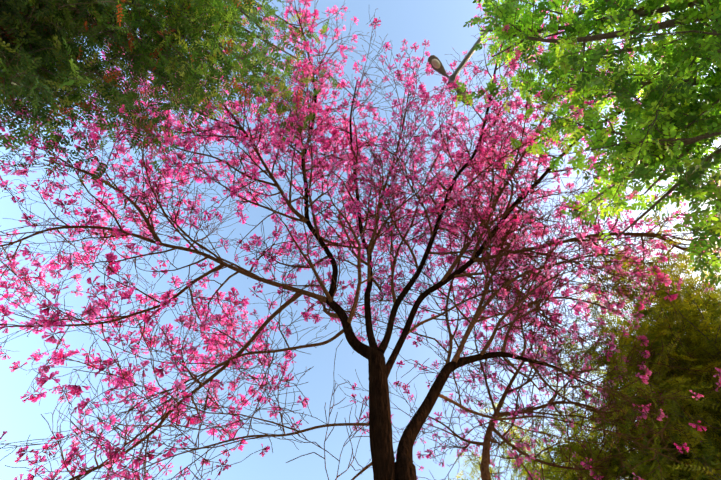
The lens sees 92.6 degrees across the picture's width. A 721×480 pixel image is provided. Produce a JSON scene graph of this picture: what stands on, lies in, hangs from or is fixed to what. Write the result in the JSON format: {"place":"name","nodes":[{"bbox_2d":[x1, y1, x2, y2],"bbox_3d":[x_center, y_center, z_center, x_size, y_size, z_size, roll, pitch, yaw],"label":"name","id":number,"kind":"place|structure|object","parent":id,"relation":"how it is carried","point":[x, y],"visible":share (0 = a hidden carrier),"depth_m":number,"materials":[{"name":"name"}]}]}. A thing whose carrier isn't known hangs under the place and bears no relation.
{"place":"outdoors","nodes":[
{"label":"outdoors","id":0,"kind":"place"},
{"bbox_2d":[0,0,720,479],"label":"flowering tree","id":1,"kind":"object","parent":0,"point":[472,328],"depth_m":6.06,"materials":[{"name":"pink plant"}]},
{"bbox_2d":[0,0,720,479],"label":"sky","id":2,"kind":"structure","parent":0,"point":[440,22],"materials":[{"name":"blue"}]},
{"label":"ground","id":3,"kind":"structure","parent":0,"visible":0},
{"bbox_2d":[449,215,720,479],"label":"tree","id":4,"kind":"object","parent":3,"relation":"on","point":[651,384],"visible":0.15,"depth_m":5.85,"materials":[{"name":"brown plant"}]},
{"bbox_2d":[451,0,720,285],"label":"tree","id":5,"kind":"object","parent":3,"relation":"on","point":[640,12],"visible":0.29,"depth_m":5.13,"materials":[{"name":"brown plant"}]},
{"label":"road","id":6,"kind":"structure","parent":0,"visible":0},
{"bbox_2d":[0,0,341,190],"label":"tree","id":7,"kind":"object","parent":6,"relation":"on","point":[112,37],"visible":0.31,"depth_m":5.62,"materials":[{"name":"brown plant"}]},
{"bbox_2d":[428,2,505,104],"bbox_3d":[2.871,-4.543,2.525,1.321,10.611,5.543,32,-77,-2],"label":"street lamp pole","id":8,"kind":"object","parent":6,"relation":"on","point":[434,61],"visible":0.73,"depth_m":7.38,"materials":[{"name":"metal"}]}
]}

